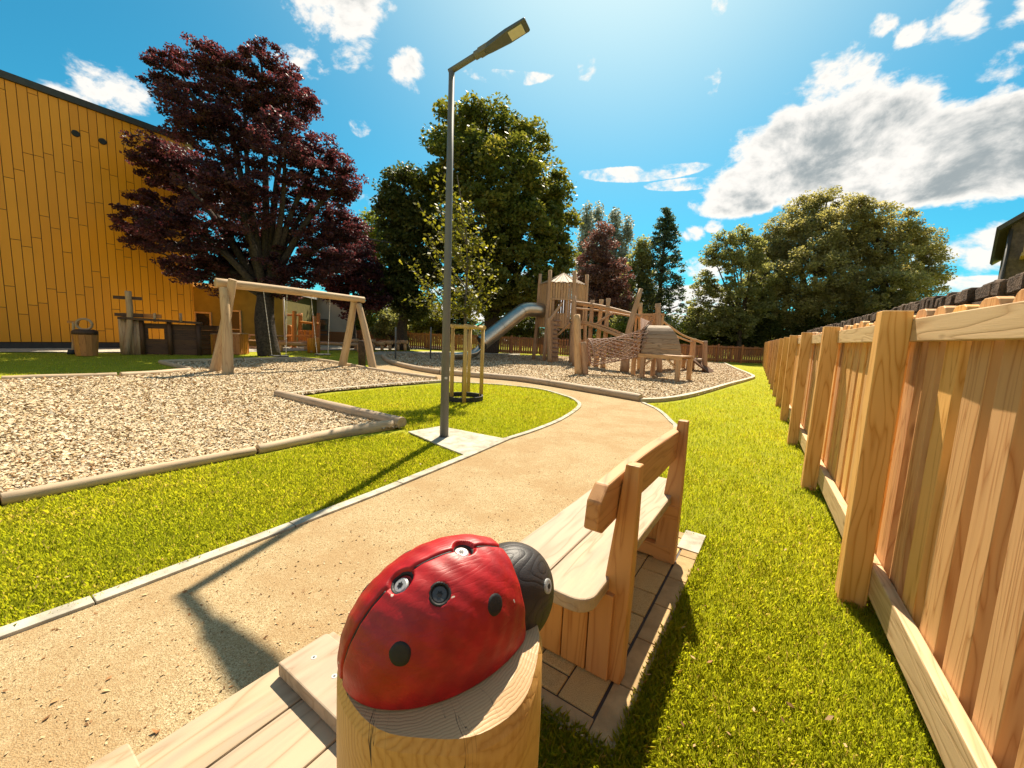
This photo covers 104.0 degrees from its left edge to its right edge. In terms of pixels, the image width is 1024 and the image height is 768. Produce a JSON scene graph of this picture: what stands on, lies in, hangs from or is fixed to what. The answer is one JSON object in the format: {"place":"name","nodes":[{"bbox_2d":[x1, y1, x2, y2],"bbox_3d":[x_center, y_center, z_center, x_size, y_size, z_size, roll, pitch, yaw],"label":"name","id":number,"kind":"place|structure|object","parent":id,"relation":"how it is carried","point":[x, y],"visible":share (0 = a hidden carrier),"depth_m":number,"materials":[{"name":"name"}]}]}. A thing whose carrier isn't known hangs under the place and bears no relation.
{"place":"outdoors","nodes":[
{"label":"outdoors","id":0,"kind":"place"},
{"bbox_2d":[0,354,672,767],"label":"path","id":1,"kind":"structure","parent":0,"point":[618,430],"depth_m":2.01,"materials":[{"name":"beige gravel"}]},
{"bbox_2d":[85,632,339,767],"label":"park bench","id":2,"kind":"object","parent":1,"relation":"on","point":[283,714],"visible":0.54,"depth_m":0.94,"materials":[{"name":"wood"}]},
{"bbox_2d":[2,414,919,746],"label":"leaf litter","id":3,"kind":"object","parent":1,"relation":"on","point":[344,622],"visible":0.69,"depth_m":1.55,"materials":[{"name":"brown plant"}]},
{"bbox_2d":[374,351,519,354],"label":"path","id":4,"kind":"structure","parent":0,"point":[382,352],"depth_m":25.93,"materials":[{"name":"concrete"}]},
{"bbox_2d":[408,426,501,456],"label":"concrete slab","id":5,"kind":"structure","parent":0,"point":[461,442],"depth_m":5.25,"materials":[{"name":"concrete"}]},
{"bbox_2d":[439,17,529,437],"bbox_3d":[-0.403,-1.634,4.886,1.021,4.821,0.187,5,8,22],"label":"street lamp","id":6,"kind":"object","parent":5,"relation":"on","point":[513,32],"visible":0.99,"depth_m":4.94,"materials":[{"name":"grey metal"}]},
{"bbox_2d":[0,337,944,767],"bbox_3d":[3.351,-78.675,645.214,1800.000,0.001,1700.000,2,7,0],"label":"ground","id":7,"kind":"structure","parent":0,"point":[126,363],"depth_m":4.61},
{"bbox_2d":[1,372,116,378],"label":"edging log","id":8,"kind":"object","parent":7,"relation":"on","point":[57,375],"visible":0.48,"depth_m":8.82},
{"bbox_2d":[67,321,79,353],"bbox_3d":[-16.026,-1.698,14.615,0.417,1.217,0.304,-3,9,-36],"label":"water pump","id":9,"kind":"object","parent":7,"relation":"on","point":[71,351],"visible":0.63,"depth_m":14.53,"materials":[{"name":"grey metal"}]},
{"bbox_2d":[71,318,98,355],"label":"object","id":10,"kind":"object","parent":7,"relation":"on","point":[85,341],"visible":1,"depth_m":14.12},
{"bbox_2d":[0,69,198,347],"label":"yellow building","id":11,"kind":"structure","parent":7,"relation":"on","point":[67,175],"depth_m":16.82,"materials":[{"name":"wood"}]},
{"bbox_2d":[0,446,256,505],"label":"edging log","id":12,"kind":"object","parent":7,"relation":"on","point":[19,495],"visible":0.93,"depth_m":3.46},
{"bbox_2d":[119,368,191,374],"bbox_3d":[-9.079,-0.288,10.286,0.223,0.156,1.601,4,7,16],"label":"edging log","id":13,"kind":"object","parent":7,"relation":"on","point":[155,371],"visible":0.61,"depth_m":10.14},
{"bbox_2d":[113,291,218,355],"bbox_3d":[-14.007,-2.447,16.631,2.941,2.468,2.242,0,7,-17],"label":"play ship","id":14,"kind":"object","parent":7,"relation":"on","point":[134,339],"visible":0.82,"depth_m":15.94},
{"bbox_2d":[158,360,193,369],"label":"edging log","id":15,"kind":"object","parent":7,"relation":"on","point":[170,364],"visible":0.69,"depth_m":12.00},
{"bbox_2d":[0,352,357,376],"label":"grass","id":16,"kind":"structure","parent":7,"relation":"on","point":[98,367],"depth_m":12.07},
{"bbox_2d":[164,358,242,361],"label":"edging log","id":17,"kind":"object","parent":7,"relation":"on","point":[175,360],"visible":0.43,"depth_m":13.58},
{"bbox_2d":[0,360,424,501],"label":"play bark surface","id":18,"kind":"object","parent":7,"relation":"on","point":[210,403],"visible":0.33,"depth_m":7.82,"materials":[{"name":"brown wood"}]},
{"bbox_2d":[0,359,439,492],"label":"wood chips","id":19,"kind":"object","parent":18,"relation":"on","point":[74,442],"visible":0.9,"depth_m":5.79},
{"bbox_2d":[209,278,376,374],"bbox_3d":[-6.603,-1.640,12.401,1.481,2.709,4.559,9,10,42],"label":"log swing set","id":20,"kind":"object","parent":18,"relation":"on","point":[223,357],"visible":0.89,"depth_m":11.38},
{"bbox_2d":[263,291,288,356],"bbox_3d":[-7.127,-1.774,12.094,0.407,1.941,0.834,5,8,21],"label":"swing","id":21,"kind":"object","parent":20,"relation":"hanging from","point":[271,355],"visible":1,"depth_m":12.19,"materials":[{"name":"metal"}]},
{"bbox_2d":[311,298,330,354],"bbox_3d":[-6.315,-1.886,13.193,0.404,1.902,0.774,6,8,26],"label":"swing","id":22,"kind":"object","parent":20,"relation":"hanging from","point":[314,332],"visible":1,"depth_m":13.26,"materials":[{"name":"metal"}]},
{"bbox_2d":[291,380,440,394],"bbox_3d":[-3.315,0.060,9.608,0.279,0.072,4.156,8,9,38],"label":"play area edging","id":23,"kind":"object","parent":18,"relation":"on","point":[434,381],"visible":0.63,"depth_m":9.63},
{"bbox_2d":[209,333,217,353],"bbox_3d":[-13.312,-1.779,17.484,0.890,0.891,0.740,2,7,-6],"label":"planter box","id":24,"kind":"object","parent":7,"relation":"on","point":[213,336],"visible":0.16,"depth_m":17.22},
{"bbox_2d":[0,345,440,351],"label":"paved yard","id":25,"kind":"structure","parent":7,"relation":"on","point":[298,348],"depth_m":17.43,"materials":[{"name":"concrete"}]},
{"bbox_2d":[249,334,287,340],"bbox_3d":[-14.240,-2.421,22.952,1.800,0.794,1.680,2,7,0],"label":"picnic table","id":26,"kind":"object","parent":25,"relation":"on","point":[255,339],"visible":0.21,"depth_m":22.83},
{"bbox_2d":[287,311,319,347],"bbox_3d":[-13.699,-3.516,25.711,2.375,2.287,2.966,0,8,-22],"label":"log play frame","id":27,"kind":"object","parent":25,"relation":"on","point":[302,335],"visible":0.69,"depth_m":25.24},
{"bbox_2d":[298,341,357,351],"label":"balance beam","id":28,"kind":"structure","parent":25,"relation":"on","point":[334,343],"depth_m":23.10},
{"bbox_2d":[351,339,358,349],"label":"stepping beam","id":29,"kind":"structure","parent":25,"relation":"on","point":[355,340],"depth_m":25.40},
{"bbox_2d":[362,339,375,349],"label":"stepping beam","id":30,"kind":"structure","parent":25,"relation":"on","point":[373,341],"depth_m":25.95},
{"bbox_2d":[363,238,392,313],"bbox_3d":[-8.866,-5.892,26.282,2.155,7.272,0.197,4,7,14],"label":"street lamp","id":31,"kind":"object","parent":25,"relation":"on","point":[364,254],"visible":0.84,"depth_m":25.95,"materials":[{"name":"grey metal"}]},
{"bbox_2d":[374,341,384,349],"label":"stepping beam","id":32,"kind":"structure","parent":25,"relation":"on","point":[380,343],"depth_m":26.19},
{"bbox_2d":[107,31,373,356],"bbox_3d":[-11.986,-7.724,17.241,11.181,13.172,6.854,2,7,0],"label":"purple maple tree","id":33,"kind":"object","parent":7,"relation":"on","point":[269,252],"visible":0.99,"depth_m":16.62,"materials":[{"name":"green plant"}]},
{"bbox_2d":[232,333,248,354],"bbox_3d":[-12.423,-1.822,17.978,0.790,0.929,0.740,2,7,-6],"label":"planter box","id":34,"kind":"object","parent":7,"relation":"on","point":[240,343],"visible":0.64,"depth_m":17.77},
{"bbox_2d":[0,437,509,639],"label":"path edging","id":35,"kind":"object","parent":7,"relation":"on","point":[25,624],"visible":0.78,"depth_m":2.33,"materials":[{"name":"concrete"}]},
{"bbox_2d":[193,282,318,346],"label":"rendered building","id":36,"kind":"structure","parent":7,"relation":"on","point":[207,311],"depth_m":24.37,"materials":[{"name":"orange paint"}]},
{"bbox_2d":[194,312,211,325],"bbox_3d":[-18.540,-3.553,24.046,0.914,1.539,0.140,1,7,-10],"label":"window","id":37,"kind":"structure","parent":36,"relation":"in","point":[205,317],"depth_m":24.00,"materials":[{"name":"beige paint"}]},
{"bbox_2d":[231,310,241,332],"bbox_3d":[-16.848,-3.650,24.324,0.748,1.652,0.140,1,7,-10],"label":"window","id":38,"kind":"structure","parent":36,"relation":"in","point":[236,319],"depth_m":24.32,"materials":[{"name":"orange paint"}]},
{"bbox_2d":[243,357,301,359],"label":"edging log","id":39,"kind":"object","parent":7,"relation":"on","point":[257,358],"visible":0.56,"depth_m":15.54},
{"bbox_2d":[0,383,581,629],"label":"grass","id":40,"kind":"structure","parent":7,"relation":"on","point":[279,498],"depth_m":3.10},
{"bbox_2d":[278,341,316,352],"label":"balance beam","id":41,"kind":"structure","parent":7,"relation":"on","point":[281,343],"depth_m":20.92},
{"bbox_2d":[307,338,315,352],"bbox_3d":[-10.551,-2.037,21.034,0.400,0.760,0.400,2,7,0],"label":"log bollard","id":42,"kind":"object","parent":7,"relation":"on","point":[311,344],"visible":0.94,"depth_m":20.88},
{"bbox_2d":[316,337,319,352],"bbox_3d":[-10.333,-2.070,21.235,0.280,0.794,0.280,2,7,0],"label":"log bollard","id":43,"kind":"object","parent":7,"relation":"on","point":[318,343],"visible":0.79,"depth_m":21.15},
{"bbox_2d":[255,420,395,453],"bbox_3d":[-2.293,0.654,5.115,0.223,0.173,1.765,8,9,38],"label":"edging log","id":44,"kind":"object","parent":7,"relation":"on","point":[347,431],"visible":0.9,"depth_m":5.03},
{"bbox_2d":[301,357,352,365],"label":"edging log","id":45,"kind":"object","parent":7,"relation":"on","point":[326,360],"visible":0.45,"depth_m":15.61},
{"bbox_2d":[317,298,347,341],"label":"rendered building","id":46,"kind":"structure","parent":7,"relation":"on","point":[335,325],"depth_m":31.72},
{"bbox_2d":[320,319,327,334],"bbox_3d":[-15.110,-4.491,31.505,1.180,1.280,0.140,0,7,-18],"label":"window","id":47,"kind":"structure","parent":46,"relation":"in","point":[323,322],"depth_m":31.57,"materials":[{"name":"grey glass"}]},
{"bbox_2d":[273,390,406,428],"bbox_3d":[-3.070,0.373,6.753,3.606,0.175,0.184,7,9,34],"label":"edging log","id":48,"kind":"object","parent":7,"relation":"on","point":[358,411],"visible":0.81,"depth_m":6.44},
{"bbox_2d":[315,226,393,348],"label":"purple tree","id":49,"kind":"object","parent":7,"relation":"on","point":[354,281],"visible":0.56,"depth_m":25.85,"materials":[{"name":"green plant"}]},
{"bbox_2d":[358,340,365,365],"bbox_3d":[-5.462,-1.086,14.562,0.260,1.000,0.260,2,7,0],"label":"dark post","id":50,"kind":"object","parent":7,"relation":"on","point":[361,355],"visible":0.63,"depth_m":14.46,"materials":[{"name":"brown wood"}]},
{"bbox_2d":[355,308,387,330],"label":"shrub","id":51,"kind":"object","parent":7,"relation":"on","point":[370,319],"visible":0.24,"depth_m":32.07,"materials":[{"name":"green plant"}]},
{"bbox_2d":[349,207,397,314],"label":"yellow green tree","id":52,"kind":"object","parent":7,"relation":"on","point":[373,233],"visible":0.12,"depth_m":32.14,"materials":[{"name":"green plant"}]},
{"bbox_2d":[380,340,392,349],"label":"stepping beam","id":53,"kind":"structure","parent":7,"relation":"on","point":[389,343],"depth_m":26.36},
{"bbox_2d":[368,306,412,346],"bbox_3d":[-9.326,-4.335,30.659,3.513,3.288,2.766,2,7,0],"label":"shrub","id":54,"kind":"object","parent":7,"relation":"on","point":[386,320],"visible":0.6,"depth_m":30.26,"materials":[{"name":"green plant"}]},
{"bbox_2d":[387,340,400,350],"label":"stepping beam","id":55,"kind":"structure","parent":7,"relation":"on","point":[397,345],"depth_m":26.56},
{"bbox_2d":[352,364,437,379],"bbox_3d":[-3.952,-0.386,12.829,4.399,0.156,0.281,8,9,38],"label":"edging log","id":56,"kind":"object","parent":7,"relation":"on","point":[401,373],"visible":0.57,"depth_m":12.39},
{"bbox_2d":[395,327,396,358],"bbox_3d":[-5.416,-1.867,18.606,0.080,1.556,0.076,2,7,0],"label":"slim post","id":57,"kind":"object","parent":7,"relation":"on","point":[395,341],"visible":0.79,"depth_m":18.55,"materials":[{"name":"grey metal"}]},
{"bbox_2d":[396,340,407,350],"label":"stepping beam","id":58,"kind":"structure","parent":7,"relation":"on","point":[404,342],"depth_m":26.64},
{"bbox_2d":[368,160,444,349],"bbox_3d":[-7.093,-8.403,27.361,5.714,12.535,4.347,2,7,0],"label":"dark broadleaf tree","id":59,"kind":"object","parent":7,"relation":"on","point":[407,225],"visible":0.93,"depth_m":26.20,"materials":[{"name":"green plant"}]},
{"bbox_2d":[408,308,442,347],"bbox_3d":[-7.005,-4.628,32.189,4.048,3.677,2.687,2,7,0],"label":"shrub","id":60,"kind":"object","parent":7,"relation":"on","point":[434,322],"visible":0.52,"depth_m":31.72,"materials":[{"name":"green plant"}]},
{"bbox_2d":[430,327,431,358],"bbox_3d":[-4.031,-2.000,19.825,0.080,1.636,0.076,2,7,0],"label":"slim post","id":61,"kind":"object","parent":7,"relation":"on","point":[430,340],"visible":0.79,"depth_m":19.77,"materials":[{"name":"grey metal"}]},
{"bbox_2d":[336,625,541,767],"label":"log post","id":62,"kind":"object","parent":7,"relation":"on","point":[492,720],"visible":0.34,"depth_m":0.45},
{"bbox_2d":[337,534,553,709],"bbox_3d":[-0.073,0.312,0.570,0.325,0.201,0.188,-3,9,-38],"label":"ladybird carving","id":63,"kind":"object","parent":62,"relation":"on","point":[437,620],"visible":1,"depth_m":0.48,"materials":[{"name":"red paint"}]},
{"bbox_2d":[399,166,503,397],"bbox_3d":[-1.191,-1.894,8.127,2.095,4.450,1.425,2,7,0],"label":"young tree","id":64,"kind":"object","parent":7,"relation":"on","point":[469,309],"visible":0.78,"depth_m":8.04,"materials":[{"name":"green plant"}]},
{"bbox_2d":[432,306,477,338],"bbox_3d":[-4.781,-4.723,32.812,3.947,3.893,3.030,6,8,24],"label":"shrub","id":65,"kind":"object","parent":7,"relation":"on","point":[459,320],"visible":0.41,"depth_m":32.11,"materials":[{"name":"green plant"}]},
{"bbox_2d":[440,370,479,377],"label":"edging log","id":66,"kind":"object","parent":7,"relation":"on","point":[473,374],"visible":0.29,"depth_m":12.69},
{"bbox_2d":[449,392,482,402],"bbox_3d":[-1.025,0.276,8.382,0.840,0.100,0.840,2,7,0],"label":"tree ring","id":67,"kind":"object","parent":7,"relation":"on","point":[476,398],"visible":0.66,"depth_m":8.14,"materials":[{"name":"black rubber"}]},
{"bbox_2d":[450,324,485,403],"bbox_3d":[-0.898,-0.431,8.395,0.555,1.610,1.108,5,7,16],"label":"tree stake frame","id":68,"kind":"object","parent":7,"relation":"on","point":[466,368],"visible":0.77,"depth_m":8.12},
{"bbox_2d":[403,90,583,352],"bbox_3d":[-1.169,-10.344,26.119,12.195,17.194,8.879,2,7,0],"label":"horse chestnut tree","id":69,"kind":"object","parent":7,"relation":"on","point":[509,210],"visible":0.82,"depth_m":25.27,"materials":[{"name":"green plant"}]},
{"bbox_2d":[483,373,549,385],"bbox_3d":[0.141,-0.149,11.989,2.419,0.208,0.391,7,8,32],"label":"edging log","id":70,"kind":"object","parent":7,"relation":"on","point":[527,379],"visible":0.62,"depth_m":11.98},
{"bbox_2d":[454,381,580,439],"bbox_3d":[0.289,0.352,8.601,2.445,0.044,6.167,0,7,-16],"label":"path edging","id":71,"kind":"object","parent":7,"relation":"on","point":[544,425],"visible":0.68,"depth_m":7.04,"materials":[{"name":"concrete"}]},
{"bbox_2d":[502,314,539,346],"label":"shrub","id":72,"kind":"object","parent":7,"relation":"on","point":[517,330],"visible":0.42,"depth_m":32.66,"materials":[{"name":"green plant"}]},
{"bbox_2d":[356,330,763,363],"bbox_3d":[1.151,-2.907,30.135,34.729,1.430,2.419,3,7,7],"label":"picket fence","id":73,"kind":"object","parent":7,"relation":"on","point":[717,351],"visible":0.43,"depth_m":29.31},
{"bbox_2d":[365,301,772,356],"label":"woodland","id":74,"kind":"object","parent":7,"relation":"on","point":[594,321],"visible":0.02,"depth_m":47.13,"materials":[{"name":"green plant"}]},
{"bbox_2d":[397,353,744,396],"bbox_3d":[6.100,-0.884,20.470,23.357,0.001,17.387,-1,8,-28],"label":"play bark surface","id":75,"kind":"object","parent":7,"relation":"on","point":[591,367],"visible":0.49,"depth_m":19.61,"materials":[{"name":"brown wood"}]},
{"bbox_2d":[382,352,440,373],"bbox_3d":[-4.999,-1.033,17.348,1.019,0.209,10.243,-1,8,-27],"label":"edging log","id":76,"kind":"object","parent":75,"relation":"on","point":[410,366],"visible":0.85,"depth_m":14.27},
{"bbox_2d":[386,353,750,401],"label":"wood chips","id":77,"kind":"object","parent":75,"relation":"on","point":[616,382],"visible":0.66,"depth_m":15.69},
{"bbox_2d":[549,380,601,393],"bbox_3d":[1.669,0.084,10.637,0.207,0.209,1.706,-4,9,-41],"label":"edging log","id":78,"kind":"object","parent":75,"relation":"on","point":[576,387],"visible":0.77,"depth_m":10.53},
{"bbox_2d":[450,270,713,374],"bbox_3d":[3.515,-3.322,19.439,10.040,4.957,9.094,-3,9,-37],"label":"climbing frame","id":79,"kind":"object","parent":75,"relation":"on","point":[550,318],"visible":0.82,"depth_m":20.87,"materials":[{"name":"wood"}]},
{"bbox_2d":[640,362,754,402],"bbox_3d":[9.722,-0.443,18.030,2.133,0.092,22.462,7,8,32],"label":"play area edging","id":80,"kind":"object","parent":75,"relation":"on","point":[686,395],"visible":0.9,"depth_m":10.85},
{"bbox_2d":[557,313,595,345],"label":"shrub","id":81,"kind":"object","parent":7,"relation":"on","point":[567,332],"visible":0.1,"depth_m":35.29,"materials":[{"name":"green plant"}]},
{"bbox_2d":[570,200,595,330],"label":"poplar tree","id":82,"kind":"object","parent":7,"relation":"on","point":[587,219],"visible":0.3,"depth_m":47.70,"materials":[{"name":"green plant"}]},
{"bbox_2d":[588,200,607,319],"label":"poplar tree","id":83,"kind":"object","parent":7,"relation":"on","point":[598,213],"visible":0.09,"depth_m":49.48,"materials":[{"name":"green plant"}]},
{"bbox_2d":[571,220,635,350],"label":"purple tree","id":84,"kind":"object","parent":7,"relation":"on","point":[605,272],"visible":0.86,"depth_m":35.30,"materials":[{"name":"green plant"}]},
{"bbox_2d":[595,206,623,325],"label":"poplar tree","id":85,"kind":"object","parent":7,"relation":"on","point":[614,216],"visible":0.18,"depth_m":48.54,"materials":[{"name":"green plant"}]},
{"bbox_2d":[592,321,632,352],"bbox_3d":[9.117,-4.083,35.785,3.941,3.073,3.373,5,7,18],"label":"shrub","id":86,"kind":"object","parent":7,"relation":"on","point":[622,326],"visible":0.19,"depth_m":35.11,"materials":[{"name":"green plant"}]},
{"bbox_2d":[541,532,697,757],"bbox_3d":[0.502,1.156,2.331,0.846,0.051,1.845,7,9,34],"label":"paving edge","id":87,"kind":"object","parent":7,"relation":"on","point":[610,713],"visible":0.34,"depth_m":1.69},
{"bbox_2d":[599,388,642,400],"bbox_3d":[2.590,0.257,9.571,0.207,0.207,1.122,-3,9,-39],"label":"edging log","id":88,"kind":"object","parent":7,"relation":"on","point":[622,394],"visible":0.84,"depth_m":9.46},
{"bbox_2d":[609,212,636,323],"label":"poplar tree","id":89,"kind":"object","parent":7,"relation":"on","point":[627,233],"visible":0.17,"depth_m":47.88,"materials":[{"name":"green plant"}]},
{"bbox_2d":[609,234,665,353],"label":"pale green tree","id":90,"kind":"object","parent":7,"relation":"on","point":[641,252],"visible":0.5,"depth_m":38.36,"materials":[{"name":"green plant"}]},
{"bbox_2d":[586,318,693,381],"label":"arch tunnel","id":91,"kind":"structure","parent":7,"relation":"on","point":[660,339],"depth_m":14.43,"materials":[{"name":"wood"}]},
{"bbox_2d":[622,207,692,343],"bbox_3d":[14.425,-9.915,39.057,7.179,14.047,7.315,8,9,35],"label":"spruce tree","id":92,"kind":"object","parent":7,"relation":"on","point":[666,224],"visible":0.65,"depth_m":38.05,"materials":[{"name":"green plant"}]},
{"bbox_2d":[641,402,676,427],"bbox_3d":[2.194,0.758,5.995,0.632,0.044,6.080,5,7,19],"label":"path edging","id":93,"kind":"object","parent":7,"relation":"on","point":[669,419],"visible":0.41,"depth_m":7.55,"materials":[{"name":"concrete"}]},
{"bbox_2d":[663,320,684,340],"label":"shrub","id":94,"kind":"object","parent":7,"relation":"on","point":[672,325],"visible":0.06,"depth_m":35.09,"materials":[{"name":"green plant"}]},
{"bbox_2d":[677,530,705,556],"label":"paving slab","id":95,"kind":"structure","parent":7,"relation":"on","point":[692,542],"depth_m":2.78,"materials":[{"name":"concrete"}]},
{"bbox_2d":[676,321,713,348],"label":"shrub","id":96,"kind":"object","parent":7,"relation":"on","point":[702,336],"visible":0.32,"depth_m":35.19,"materials":[{"name":"green plant"}]},
{"bbox_2d":[682,312,725,356],"bbox_3d":[17.863,-4.751,37.583,6.190,4.678,3.820,2,7,0],"label":"hedge shrub","id":97,"kind":"object","parent":7,"relation":"on","point":[687,315],"visible":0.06,"depth_m":37.06,"materials":[{"name":"green plant"}]},
{"bbox_2d":[677,223,785,358],"bbox_3d":[18.625,-7.771,34.241,8.309,11.548,3.806,2,7,0],"label":"alder tree","id":98,"kind":"object","parent":7,"relation":"on","point":[735,308],"visible":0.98,"depth_m":33.71,"materials":[{"name":"green plant"}]},
{"bbox_2d":[706,319,759,358],"bbox_3d":[19.848,-4.597,36.601,5.770,4.802,4.164,2,7,0],"label":"hedge shrub","id":99,"kind":"object","parent":7,"relation":"on","point":[721,341],"visible":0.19,"depth_m":35.62,"materials":[{"name":"green plant"}]},
{"bbox_2d":[736,308,792,355],"bbox_3d":[22.849,-4.352,35.736,5.864,4.800,4.137,2,7,0],"label":"hedge shrub","id":100,"kind":"object","parent":7,"relation":"on","point":[765,330],"visible":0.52,"depth_m":34.77,"materials":[{"name":"green plant"}]},
{"bbox_2d":[774,308,826,337],"bbox_3d":[25.266,-4.247,34.626,5.217,5.046,3.552,2,7,0],"label":"hedge shrub","id":101,"kind":"object","parent":7,"relation":"on","point":[812,324],"visible":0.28,"depth_m":34.11,"materials":[{"name":"green plant"}]},
{"bbox_2d":[734,185,893,340],"bbox_3d":[26.925,-9.762,35.252,12.245,16.059,9.544,2,7,0],"label":"willow tree","id":102,"kind":"object","parent":7,"relation":"on","point":[797,260],"visible":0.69,"depth_m":33.59,"materials":[{"name":"green plant"}]},
{"bbox_2d":[831,306,866,322],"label":"hedge shrub","id":103,"kind":"object","parent":7,"relation":"on","point":[839,319],"visible":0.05,"depth_m":32.37,"materials":[{"name":"green plant"}]},
{"bbox_2d":[824,192,958,319],"bbox_3d":[31.067,-8.255,32.107,9.857,14.151,7.593,2,7,0],"label":"willow tree","id":104,"kind":"object","parent":7,"relation":"on","point":[909,238],"visible":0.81,"depth_m":31.54,"materials":[{"name":"green plant"}]},
{"bbox_2d":[762,289,1023,767],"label":"picket fence","id":105,"kind":"object","parent":7,"relation":"on","point":[906,429],"visible":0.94,"depth_m":1.66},
{"bbox_2d":[807,272,1023,332],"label":"stone wall","id":106,"kind":"structure","parent":7,"relation":"on","point":[1012,286],"depth_m":4.48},
{"bbox_2d":[0,0,1023,327],"label":"sky","id":107,"kind":"structure","parent":0,"point":[719,114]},
{"bbox_2d":[541,538,680,731],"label":"bench paving","id":108,"kind":"structure","parent":0,"point":[583,690],"depth_m":1.70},
{"bbox_2d":[520,419,688,684],"bbox_3d":[0.572,0.693,2.178,0.522,0.912,1.580,7,9,34],"label":"park bench","id":109,"kind":"object","parent":108,"relation":"on","point":[588,545],"visible":0.84,"depth_m":1.67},
{"bbox_2d":[990,212,1023,278],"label":"dark house","id":110,"kind":"structure","parent":0,"point":[1008,249],"depth_m":16.25,"materials":[{"name":"metal"}]}
]}

